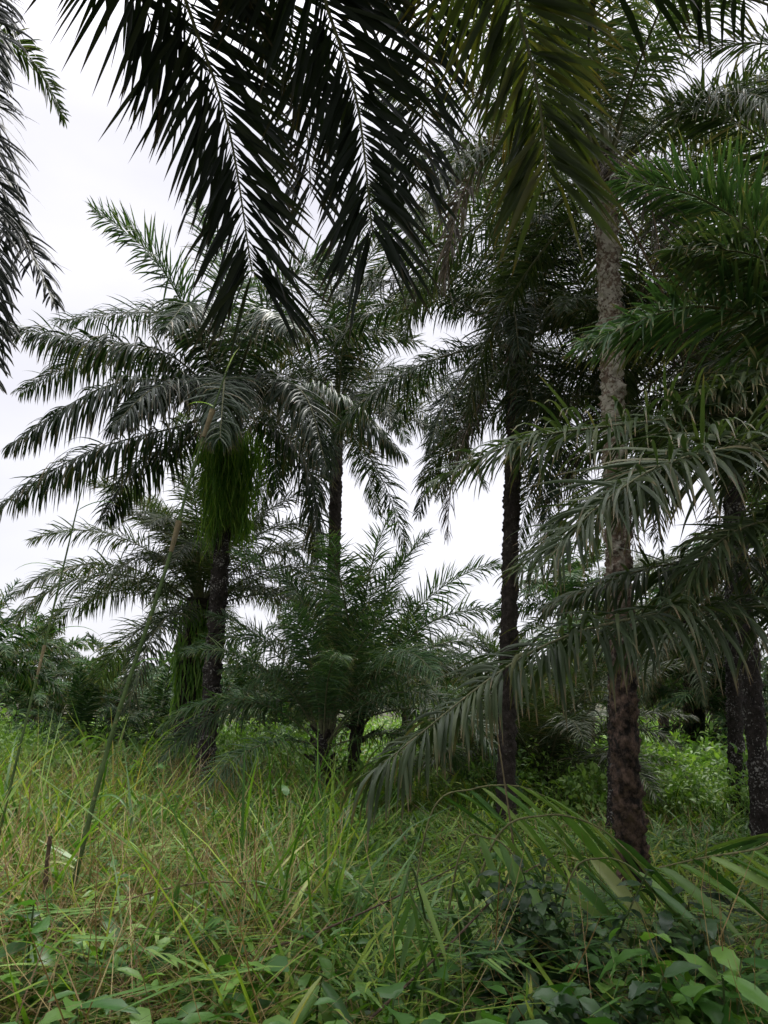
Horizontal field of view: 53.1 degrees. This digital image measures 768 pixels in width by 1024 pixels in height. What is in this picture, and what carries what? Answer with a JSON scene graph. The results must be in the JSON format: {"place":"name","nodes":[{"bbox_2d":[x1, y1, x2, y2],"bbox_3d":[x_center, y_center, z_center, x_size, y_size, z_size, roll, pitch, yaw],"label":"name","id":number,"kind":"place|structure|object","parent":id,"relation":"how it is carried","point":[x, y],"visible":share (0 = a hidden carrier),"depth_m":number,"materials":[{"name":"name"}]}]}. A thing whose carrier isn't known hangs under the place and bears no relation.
{"place":"outdoors","nodes":[
{"label":"outdoors","id":0,"kind":"place"},
{"bbox_2d":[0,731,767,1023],"bbox_3d":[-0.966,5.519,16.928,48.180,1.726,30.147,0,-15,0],"label":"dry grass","id":1,"kind":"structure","parent":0,"point":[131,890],"depth_m":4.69,"materials":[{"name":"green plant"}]},
{"bbox_2d":[0,697,767,1023],"bbox_3d":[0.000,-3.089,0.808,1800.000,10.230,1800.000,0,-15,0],"label":"ground","id":2,"kind":"structure","parent":0,"point":[704,886],"depth_m":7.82,"materials":[{"name":"green plant"}]},
{"bbox_2d":[0,899,64,1020],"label":"weed","id":3,"kind":"object","parent":2,"relation":"on","point":[43,924],"visible":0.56,"depth_m":3.87,"materials":[{"name":"green plant"}]},
{"bbox_2d":[0,0,71,394],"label":"oil palm","id":4,"kind":"object","parent":2,"relation":"on","point":[9,212],"visible":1,"depth_m":7.26,"materials":[{"name":"green plant"}]},
{"bbox_2d":[0,578,71,705],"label":"palm","id":5,"kind":"object","parent":2,"relation":"on","point":[13,669],"visible":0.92,"depth_m":21.66,"materials":[{"name":"green plant"}]},
{"bbox_2d":[17,886,60,939],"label":"weed","id":6,"kind":"object","parent":2,"relation":"on","point":[49,889],"visible":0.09,"depth_m":4.87,"materials":[{"name":"green plant"}]},
{"bbox_2d":[0,644,82,737],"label":"palm","id":7,"kind":"object","parent":2,"relation":"on","point":[40,699],"visible":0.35,"depth_m":24.93,"materials":[{"name":"green plant"}]},
{"bbox_2d":[41,836,51,968],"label":"broken stalk","id":8,"kind":"object","parent":2,"relation":"on","point":[48,851],"visible":0.37,"depth_m":4.98,"materials":[{"name":"plant"}]},
{"bbox_2d":[0,599,104,725],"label":"palm","id":9,"kind":"object","parent":2,"relation":"on","point":[63,662],"visible":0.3,"depth_m":37.22,"materials":[{"name":"green plant"}]},
{"bbox_2d":[0,474,114,834],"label":"cane stalk","id":10,"kind":"object","parent":2,"relation":"on","point":[31,700],"visible":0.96,"depth_m":6.35,"materials":[{"name":"green plant"}]},
{"bbox_2d":[4,666,155,761],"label":"palm","id":11,"kind":"object","parent":2,"relation":"on","point":[86,711],"visible":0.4,"depth_m":18.10,"materials":[{"name":"green plant"}]},
{"bbox_2d":[38,994,139,1023],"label":"weed","id":12,"kind":"object","parent":2,"relation":"on","point":[110,1003],"visible":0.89,"depth_m":3.25,"materials":[{"name":"green plant"}]},
{"bbox_2d":[37,631,173,734],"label":"palm","id":13,"kind":"object","parent":2,"relation":"on","point":[58,707],"visible":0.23,"depth_m":26.74,"materials":[{"name":"green plant"}]},
{"bbox_2d":[34,347,239,943],"bbox_3d":[-1.788,0.726,5.831,1.269,4.714,0.492,8,-16,-27],"label":"cane stalk","id":14,"kind":"object","parent":2,"relation":"on","point":[178,522],"visible":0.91,"depth_m":5.73,"materials":[{"name":"green plant"}]},
{"bbox_2d":[119,760,170,797],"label":"shrub","id":15,"kind":"object","parent":2,"relation":"on","point":[161,766],"visible":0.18,"depth_m":11.69,"materials":[{"name":"green plant"}]},
{"bbox_2d":[92,662,218,754],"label":"palm","id":16,"kind":"object","parent":2,"relation":"on","point":[151,713],"visible":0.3,"depth_m":22.05,"materials":[{"name":"green plant"}]},
{"bbox_2d":[121,877,216,1007],"bbox_3d":[-1.259,2.493,4.432,0.581,0.728,0.255,6,-16,-20],"label":"leafy cane","id":17,"kind":"object","parent":2,"relation":"on","point":[176,891],"visible":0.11,"depth_m":4.44,"materials":[{"name":"green plant"}]},
{"bbox_2d":[154,1017,187,1023],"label":"weed","id":18,"kind":"object","parent":2,"relation":"on","point":[171,1020],"visible":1,"depth_m":3.20,"materials":[{"name":"green plant"}]},
{"bbox_2d":[8,411,358,777],"bbox_3d":[-4.881,2.285,19.689,8.870,8.995,9.040,0,-15,0],"label":"oil palm","id":19,"kind":"object","parent":2,"relation":"on","point":[195,577],"visible":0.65,"depth_m":19.28,"materials":[{"name":"green plant"}]},
{"bbox_2d":[165,597,227,721],"bbox_3d":[-4.737,3.886,19.756,1.484,3.266,1.650,0,-15,0],"label":"hanging fern","id":20,"kind":"object","parent":19,"relation":"attached to","point":[179,647],"visible":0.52,"depth_m":19.34,"materials":[{"name":"green plant"}]},
{"bbox_2d":[57,880,324,934],"bbox_3d":[-1.123,2.430,4.730,1.641,0.257,0.155,6,-16,-23],"label":"bare stem","id":21,"kind":"object","parent":2,"relation":"on","point":[261,882],"visible":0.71,"depth_m":4.83,"materials":[{"name":"plant"}]},
{"bbox_2d":[0,194,426,792],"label":"oil palm","id":22,"kind":"object","parent":2,"relation":"on","point":[236,406],"visible":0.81,"depth_m":15.26,"materials":[{"name":"green plant"}]},
{"bbox_2d":[177,423,274,589],"bbox_3d":[-3.157,-0.094,15.542,1.835,3.378,1.817,0,-15,0],"label":"hanging fern","id":23,"kind":"object","parent":22,"relation":"hanging from","point":[236,491],"visible":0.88,"depth_m":15.37,"materials":[{"name":"green plant"}]},
{"bbox_2d":[208,961,281,1023],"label":"weed","id":24,"kind":"object","parent":2,"relation":"on","point":[264,1003],"visible":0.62,"depth_m":3.55,"materials":[{"name":"green plant"}]},
{"bbox_2d":[218,640,309,737],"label":"palm","id":25,"kind":"object","parent":2,"relation":"on","point":[236,683],"visible":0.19,"depth_m":28.84,"materials":[{"name":"green plant"}]},
{"bbox_2d":[217,663,348,746],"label":"palm","id":26,"kind":"object","parent":2,"relation":"on","point":[284,705],"visible":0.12,"depth_m":22.72,"materials":[{"name":"green plant"}]},
{"bbox_2d":[278,784,299,843],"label":"weed","id":27,"kind":"object","parent":2,"relation":"on","point":[284,789],"visible":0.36,"depth_m":8.50,"materials":[{"name":"green plant"}]},
{"bbox_2d":[289,976,353,1023],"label":"leafy cane","id":28,"kind":"object","parent":2,"relation":"on","point":[329,991],"visible":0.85,"depth_m":3.45,"materials":[{"name":"green plant"}]},
{"bbox_2d":[157,553,486,819],"bbox_3d":[-1.009,2.952,13.278,5.574,4.682,4.736,0,-15,0],"label":"young palm","id":29,"kind":"object","parent":2,"relation":"on","point":[328,688],"visible":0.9,"depth_m":12.82,"materials":[{"name":"green plant"}]},
{"bbox_2d":[163,217,488,760],"bbox_3d":[-1.250,-0.506,21.023,8.283,15.231,9.086,-12,-19,39],"label":"oil palm","id":30,"kind":"object","parent":2,"relation":"on","point":[346,364],"visible":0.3,"depth_m":20.96,"materials":[{"name":"green plant"}]},
{"bbox_2d":[151,507,532,800],"bbox_3d":[-0.508,2.787,14.474,6.464,5.520,5.920,-8,-17,29],"label":"young palm","id":31,"kind":"object","parent":2,"relation":"on","point":[399,652],"visible":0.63,"depth_m":13.63,"materials":[{"name":"green plant"}]},
{"bbox_2d":[237,861,466,957],"bbox_3d":[-0.132,2.261,4.396,1.390,0.403,0.063,6,-16,-20],"label":"bare stem","id":32,"kind":"object","parent":2,"relation":"on","point":[340,922],"visible":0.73,"depth_m":4.35,"materials":[{"name":"plant"}]},
{"bbox_2d":[0,789,767,1023],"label":"ground cover","id":33,"kind":"object","parent":2,"relation":"on","point":[191,1017],"visible":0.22,"depth_m":3.82,"materials":[{"name":"green plant"}]},
{"bbox_2d":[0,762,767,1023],"bbox_3d":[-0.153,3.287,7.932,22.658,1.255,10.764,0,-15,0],"label":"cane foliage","id":34,"kind":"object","parent":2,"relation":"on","point":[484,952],"visible":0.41,"depth_m":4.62,"materials":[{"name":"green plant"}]},
{"bbox_2d":[0,693,767,837],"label":"undergrowth","id":35,"kind":"object","parent":2,"relation":"on","point":[696,759],"visible":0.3,"depth_m":13.97,"materials":[{"name":"green plant"}]},
{"bbox_2d":[0,643,767,713],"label":"forest","id":36,"kind":"object","parent":2,"relation":"on","point":[765,659],"visible":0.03,"depth_m":85.64,"materials":[{"name":"green plant"}]},
{"bbox_2d":[374,982,415,1023],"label":"weed","id":37,"kind":"object","parent":2,"relation":"on","point":[394,991],"visible":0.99,"depth_m":3.20,"materials":[{"name":"green plant"}]},
{"bbox_2d":[24,0,767,361],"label":"oil palm","id":38,"kind":"object","parent":2,"relation":"on","point":[328,94],"visible":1,"depth_m":3.86,"materials":[{"name":"green plant"}]},
{"bbox_2d":[315,600,483,748],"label":"palm","id":39,"kind":"object","parent":2,"relation":"on","point":[346,734],"visible":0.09,"depth_m":29.07,"materials":[{"name":"green plant"}]},
{"bbox_2d":[382,867,449,1022],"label":"leafy cane","id":40,"kind":"object","parent":2,"relation":"on","point":[414,919],"visible":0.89,"depth_m":3.81,"materials":[{"name":"green plant"}]},
{"bbox_2d":[366,658,552,795],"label":"young palm","id":41,"kind":"object","parent":2,"relation":"on","point":[459,739],"visible":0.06,"depth_m":17.10,"materials":[{"name":"green plant"}]},
{"bbox_2d":[369,853,559,1020],"bbox_3d":[0.439,2.222,4.191,0.236,0.484,1.746,-12,-19,39],"label":"bare stem","id":42,"kind":"object","parent":2,"relation":"on","point":[386,1003],"visible":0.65,"depth_m":3.92,"materials":[{"name":"plant"}]},
{"bbox_2d":[482,823,509,873],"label":"weed","id":43,"kind":"object","parent":2,"relation":"on","point":[494,855],"visible":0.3,"depth_m":7.89,"materials":[{"name":"green plant"}]},
{"bbox_2d":[479,1010,514,1023],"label":"weed","id":44,"kind":"object","parent":2,"relation":"on","point":[484,1014],"visible":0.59,"depth_m":3.18,"materials":[{"name":"green plant"}]},
{"bbox_2d":[460,931,546,1021],"bbox_3d":[0.615,2.463,3.878,0.444,0.634,0.502,13,-20,-41],"label":"shrub","id":45,"kind":"object","parent":2,"relation":"on","point":[519,978],"visible":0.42,"depth_m":3.84,"materials":[{"name":"green plant"}]},
{"bbox_2d":[433,834,575,1012],"bbox_3d":[0.676,2.326,4.221,0.869,1.008,0.187,-8,-17,27],"label":"leafy cane","id":46,"kind":"object","parent":2,"relation":"on","point":[514,870],"visible":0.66,"depth_m":4.35,"materials":[{"name":"green plant"}]},
{"bbox_2d":[494,731,524,923],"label":"broken stalk","id":47,"kind":"object","parent":2,"relation":"on","point":[507,875],"visible":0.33,"depth_m":4.93,"materials":[{"name":"plant"}]},
{"bbox_2d":[409,784,620,918],"bbox_3d":[0.891,2.538,5.364,1.567,1.198,0.303,-4,-15,15],"label":"leafy cane","id":48,"kind":"object","parent":2,"relation":"on","point":[484,805],"visible":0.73,"depth_m":5.51,"materials":[{"name":"green plant"}]},
{"bbox_2d":[385,620,700,815],"bbox_3d":[3.051,4.333,15.175,6.129,4.406,6.354,0,-15,0],"label":"young palm","id":49,"kind":"object","parent":2,"relation":"on","point":[549,727],"visible":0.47,"depth_m":14.53,"materials":[{"name":"green plant"}]},
{"bbox_2d":[324,110,764,823],"bbox_3d":[2.590,-1.205,13.397,7.519,12.682,7.438,0,-15,0],"label":"oil palm","id":50,"kind":"object","parent":2,"relation":"on","point":[456,304],"visible":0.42,"depth_m":12.80,"materials":[{"name":"green plant"}]},
{"bbox_2d":[499,346,544,430],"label":"hanging fern","id":51,"kind":"object","parent":50,"relation":"hanging from","point":[503,398],"visible":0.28,"depth_m":13.23,"materials":[{"name":"green plant"}]},
{"bbox_2d":[339,3,767,851],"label":"oil palm","id":52,"kind":"object","parent":2,"relation":"on","point":[707,257],"visible":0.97,"depth_m":5.49,"materials":[{"name":"green plant"}]},
{"bbox_2d":[357,0,767,895],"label":"oil palm","id":53,"kind":"object","parent":2,"relation":"on","point":[629,794],"visible":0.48,"depth_m":9.16,"materials":[{"name":"green plant"}]},
{"bbox_2d":[490,513,634,707],"bbox_3d":[9.503,6.085,39.555,7.235,12.043,7.502,8,-17,-29],"label":"palm","id":54,"kind":"object","parent":2,"relation":"on","point":[577,575],"visible":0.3,"depth_m":39.81,"materials":[{"name":"green plant"}]},
{"bbox_2d":[471,854,655,1013],"bbox_3d":[0.969,2.346,4.101,0.829,0.973,0.761,11,-18,-35],"label":"shrub","id":55,"kind":"object","parent":2,"relation":"on","point":[527,916],"visible":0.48,"depth_m":4.04,"materials":[{"name":"green plant"}]},
{"bbox_2d":[448,814,718,989],"bbox_3d":[1.176,2.393,4.615,1.638,1.093,0.230,-4,-15,16],"label":"leafy cane","id":56,"kind":"object","parent":2,"relation":"on","point":[626,850],"visible":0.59,"depth_m":4.71,"materials":[{"name":"green plant"}]},
{"bbox_2d":[416,181,767,833],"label":"oil palm","id":57,"kind":"object","parent":2,"relation":"on","point":[570,303],"visible":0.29,"depth_m":12.18,"materials":[{"name":"green plant"}]},
{"bbox_2d":[517,583,682,748],"bbox_3d":[6.933,5.365,25.490,6.922,6.433,6.129,0,-15,0],"label":"palm","id":58,"kind":"object","parent":2,"relation":"on","point":[602,657],"visible":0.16,"depth_m":25.23,"materials":[{"name":"green plant"}]},
{"bbox_2d":[509,961,701,1023],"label":"shrub","id":59,"kind":"object","parent":2,"relation":"on","point":[564,1007],"visible":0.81,"depth_m":3.27,"materials":[{"name":"green plant"}]},
{"bbox_2d":[498,56,767,854],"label":"oil palm","id":60,"kind":"object","parent":2,"relation":"on","point":[756,727],"visible":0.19,"depth_m":10.90,"materials":[{"name":"green plant"}]},
{"bbox_2d":[543,857,728,1011],"bbox_3d":[1.387,2.365,4.147,1.186,0.916,0.138,-10,-17,32],"label":"leafy cane","id":61,"kind":"object","parent":2,"relation":"on","point":[611,879],"visible":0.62,"depth_m":4.26,"materials":[{"name":"green plant"}]},
{"bbox_2d":[533,230,767,818],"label":"oil palm","id":62,"kind":"object","parent":2,"relation":"on","point":[734,706],"visible":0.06,"depth_m":13.58,"materials":[{"name":"green plant"}]},
{"bbox_2d":[577,547,767,756],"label":"oil palm","id":63,"kind":"object","parent":2,"relation":"on","point":[670,656],"visible":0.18,"depth_m":23.27,"materials":[{"name":"green plant"}]},
{"bbox_2d":[678,638,709,718],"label":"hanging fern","id":64,"kind":"object","parent":63,"relation":"attached to","point":[690,679],"visible":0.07,"depth_m":24.37,"materials":[{"name":"green plant"}]},
{"bbox_2d":[587,569,766,745],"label":"palm","id":65,"kind":"object","parent":2,"relation":"on","point":[664,719],"visible":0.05,"depth_m":32.64,"materials":[{"name":"green plant"}]},
{"bbox_2d":[598,932,767,1023],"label":"shrub","id":66,"kind":"object","parent":2,"relation":"on","point":[707,1010],"visible":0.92,"depth_m":3.38,"materials":[{"name":"green plant"}]},
{"bbox_2d":[619,886,767,1022],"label":"shrub","id":67,"kind":"object","parent":2,"relation":"on","point":[666,919],"visible":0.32,"depth_m":3.92,"materials":[{"name":"green plant"}]},
{"bbox_2d":[639,641,767,756],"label":"palm","id":68,"kind":"object","parent":2,"relation":"on","point":[684,698],"visible":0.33,"depth_m":22.86,"materials":[{"name":"green plant"}]},
{"bbox_2d":[648,462,767,671],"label":"palm","id":69,"kind":"object","parent":2,"relation":"on","point":[755,586],"visible":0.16,"depth_m":20.88,"materials":[{"name":"green plant"}]},
{"bbox_2d":[659,842,767,943],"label":"leafy cane","id":70,"kind":"object","parent":2,"relation":"on","point":[730,889],"visible":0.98,"depth_m":4.35,"materials":[{"name":"green plant"}]},
{"bbox_2d":[688,833,767,910],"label":"leafy cane","id":71,"kind":"object","parent":2,"relation":"on","point":[750,841],"visible":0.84,"depth_m":5.01,"materials":[{"name":"green plant"}]},
{"bbox_2d":[0,0,767,686],"label":"sky","id":72,"kind":"structure","parent":0,"point":[73,165],"materials":[{"name":"white"}]}
]}

